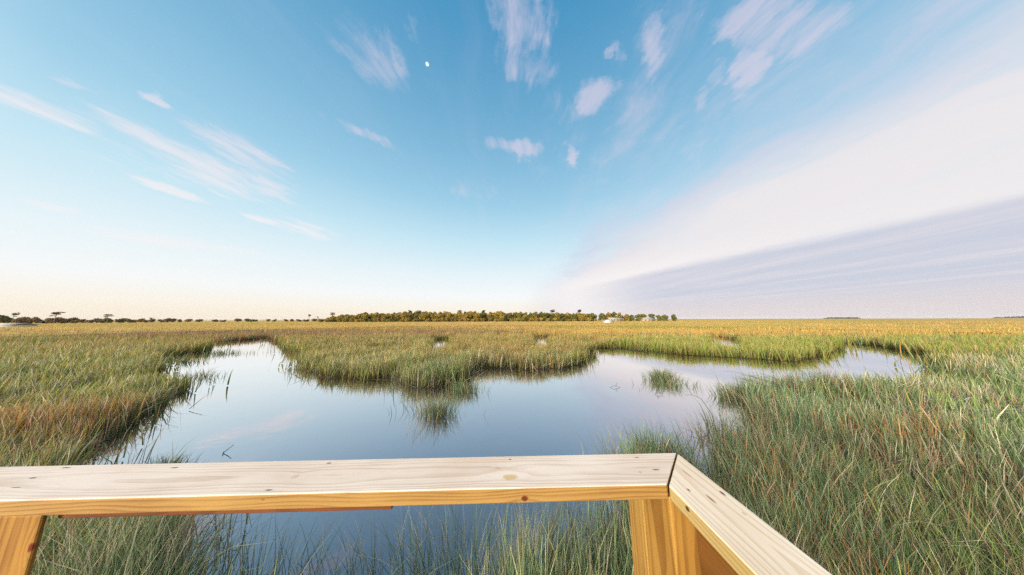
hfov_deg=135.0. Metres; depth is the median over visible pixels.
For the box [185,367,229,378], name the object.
grass stems
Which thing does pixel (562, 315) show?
oak tree
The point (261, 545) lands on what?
grass stems
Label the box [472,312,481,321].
oak tree
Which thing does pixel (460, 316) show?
oak tree
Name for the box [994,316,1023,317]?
woods
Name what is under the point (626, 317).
oak tree
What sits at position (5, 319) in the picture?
shrub
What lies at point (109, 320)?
shrub
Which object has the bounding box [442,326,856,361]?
marsh grass
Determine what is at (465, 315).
oak tree
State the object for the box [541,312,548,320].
oak tree
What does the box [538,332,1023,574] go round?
marsh grass
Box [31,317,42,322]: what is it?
shrub
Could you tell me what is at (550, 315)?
oak tree
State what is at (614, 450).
grass stems
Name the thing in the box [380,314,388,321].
oak tree
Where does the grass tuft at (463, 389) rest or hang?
on the water
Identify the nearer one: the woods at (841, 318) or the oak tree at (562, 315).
the oak tree at (562, 315)
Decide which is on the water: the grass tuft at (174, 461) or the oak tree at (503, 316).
the grass tuft at (174, 461)
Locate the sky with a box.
[0,0,1023,320]
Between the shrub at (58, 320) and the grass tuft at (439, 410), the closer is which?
the grass tuft at (439, 410)
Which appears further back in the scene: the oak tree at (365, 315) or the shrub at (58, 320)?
the oak tree at (365, 315)
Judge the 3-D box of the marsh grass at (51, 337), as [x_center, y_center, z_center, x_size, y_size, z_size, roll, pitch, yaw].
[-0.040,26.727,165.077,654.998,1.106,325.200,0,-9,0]
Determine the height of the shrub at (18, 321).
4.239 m
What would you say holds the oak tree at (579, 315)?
on the ground at (389, 378)
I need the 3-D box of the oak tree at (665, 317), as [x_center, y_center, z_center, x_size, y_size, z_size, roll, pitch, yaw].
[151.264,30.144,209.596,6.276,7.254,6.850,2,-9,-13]
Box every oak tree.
[361,314,369,321]
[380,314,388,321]
[400,313,408,321]
[408,312,413,321]
[413,314,419,321]
[418,313,427,321]
[435,313,442,321]
[445,314,453,321]
[457,313,463,321]
[462,313,470,321]
[468,313,473,321]
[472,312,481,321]
[499,313,505,320]
[506,313,512,320]
[516,313,522,320]
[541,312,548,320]
[546,313,554,320]
[557,313,565,320]
[577,313,582,320]
[582,314,587,320]
[598,313,605,320]
[623,314,629,320]
[634,314,642,320]
[662,315,668,320]
[671,314,676,320]
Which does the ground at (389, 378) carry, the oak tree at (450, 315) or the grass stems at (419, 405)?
the oak tree at (450, 315)
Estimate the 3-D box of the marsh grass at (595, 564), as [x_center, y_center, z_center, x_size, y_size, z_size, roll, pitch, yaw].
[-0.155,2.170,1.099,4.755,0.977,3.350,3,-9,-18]
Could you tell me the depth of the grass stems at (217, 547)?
2.19 m
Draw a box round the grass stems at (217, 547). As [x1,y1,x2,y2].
[215,521,234,570]
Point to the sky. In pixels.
(160, 159)
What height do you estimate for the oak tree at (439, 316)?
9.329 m
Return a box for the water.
[73,336,938,574]
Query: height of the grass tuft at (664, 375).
0.686 m
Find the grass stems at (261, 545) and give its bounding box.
[188,511,375,574]
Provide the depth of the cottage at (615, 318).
191.72 m
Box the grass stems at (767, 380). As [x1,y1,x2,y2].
[729,371,799,392]
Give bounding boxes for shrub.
[0,315,13,322]
[11,319,25,322]
[25,318,32,323]
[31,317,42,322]
[45,317,66,323]
[102,318,113,322]
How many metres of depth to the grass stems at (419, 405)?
5.92 m
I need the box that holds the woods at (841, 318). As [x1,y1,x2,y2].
[823,317,860,318]
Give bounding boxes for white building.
[0,323,39,326]
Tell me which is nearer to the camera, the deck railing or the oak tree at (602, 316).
the deck railing
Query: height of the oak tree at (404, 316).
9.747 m
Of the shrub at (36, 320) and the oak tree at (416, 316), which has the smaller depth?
the shrub at (36, 320)
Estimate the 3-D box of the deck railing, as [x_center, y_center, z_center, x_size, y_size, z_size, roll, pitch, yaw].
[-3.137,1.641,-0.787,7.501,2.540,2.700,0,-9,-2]
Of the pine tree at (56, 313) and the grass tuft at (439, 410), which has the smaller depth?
the grass tuft at (439, 410)
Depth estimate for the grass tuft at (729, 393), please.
6.77 m
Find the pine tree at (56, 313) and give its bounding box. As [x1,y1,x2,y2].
[51,312,65,323]
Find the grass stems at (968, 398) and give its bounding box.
[864,390,1023,429]
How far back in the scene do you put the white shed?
117.22 m
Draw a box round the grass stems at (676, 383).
[633,375,699,389]
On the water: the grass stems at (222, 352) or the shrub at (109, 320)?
the grass stems at (222, 352)
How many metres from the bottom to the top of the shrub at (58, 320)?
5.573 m
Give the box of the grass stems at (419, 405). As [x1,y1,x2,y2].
[387,396,485,415]
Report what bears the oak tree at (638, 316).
on the ground at (389, 378)
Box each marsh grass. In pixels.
[0,320,1023,343]
[0,334,363,574]
[214,326,600,388]
[313,448,633,574]
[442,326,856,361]
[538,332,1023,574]
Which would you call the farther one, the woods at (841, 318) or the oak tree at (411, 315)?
the woods at (841, 318)
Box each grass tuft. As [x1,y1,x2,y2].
[137,449,204,463]
[408,393,462,421]
[440,378,488,395]
[613,415,706,473]
[642,366,683,381]
[702,380,750,400]
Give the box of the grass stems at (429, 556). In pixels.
[182,454,615,574]
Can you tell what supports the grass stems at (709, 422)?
on the water
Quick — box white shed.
[603,320,613,322]
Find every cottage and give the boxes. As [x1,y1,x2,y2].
[606,317,622,320]
[640,318,654,320]
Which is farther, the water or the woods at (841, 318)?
the woods at (841, 318)
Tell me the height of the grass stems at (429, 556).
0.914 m
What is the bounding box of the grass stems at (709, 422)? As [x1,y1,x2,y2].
[655,404,753,454]
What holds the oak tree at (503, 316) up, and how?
on the ground at (389, 378)
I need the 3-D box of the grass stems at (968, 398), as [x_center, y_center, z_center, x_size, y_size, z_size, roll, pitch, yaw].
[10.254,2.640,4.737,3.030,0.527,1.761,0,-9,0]
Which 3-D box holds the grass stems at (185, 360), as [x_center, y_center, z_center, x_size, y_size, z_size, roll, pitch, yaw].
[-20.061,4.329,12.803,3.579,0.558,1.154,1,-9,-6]
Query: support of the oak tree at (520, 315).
on the ground at (389, 378)
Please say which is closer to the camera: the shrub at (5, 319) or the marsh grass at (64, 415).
the marsh grass at (64, 415)
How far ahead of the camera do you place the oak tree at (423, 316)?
198.20 m
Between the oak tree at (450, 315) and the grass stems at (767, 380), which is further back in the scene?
the oak tree at (450, 315)
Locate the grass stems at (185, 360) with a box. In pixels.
[167,356,215,363]
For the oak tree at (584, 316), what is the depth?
203.76 m
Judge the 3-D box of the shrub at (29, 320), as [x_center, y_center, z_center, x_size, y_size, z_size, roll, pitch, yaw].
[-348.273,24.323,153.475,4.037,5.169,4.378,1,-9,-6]
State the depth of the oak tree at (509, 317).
206.17 m
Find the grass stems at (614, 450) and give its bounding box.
[588,420,640,454]
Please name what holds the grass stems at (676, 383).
on the water
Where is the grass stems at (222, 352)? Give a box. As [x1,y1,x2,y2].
[180,349,257,354]
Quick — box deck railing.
[0,453,831,574]
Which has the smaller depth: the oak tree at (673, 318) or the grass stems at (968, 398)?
the grass stems at (968, 398)
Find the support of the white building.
on the ground at (389, 378)
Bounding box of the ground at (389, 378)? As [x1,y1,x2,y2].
[37,328,997,570]
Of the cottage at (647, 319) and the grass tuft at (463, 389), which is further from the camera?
the cottage at (647, 319)
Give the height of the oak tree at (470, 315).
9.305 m
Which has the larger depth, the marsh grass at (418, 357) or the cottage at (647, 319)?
the cottage at (647, 319)
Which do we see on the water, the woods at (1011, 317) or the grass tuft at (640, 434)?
the grass tuft at (640, 434)

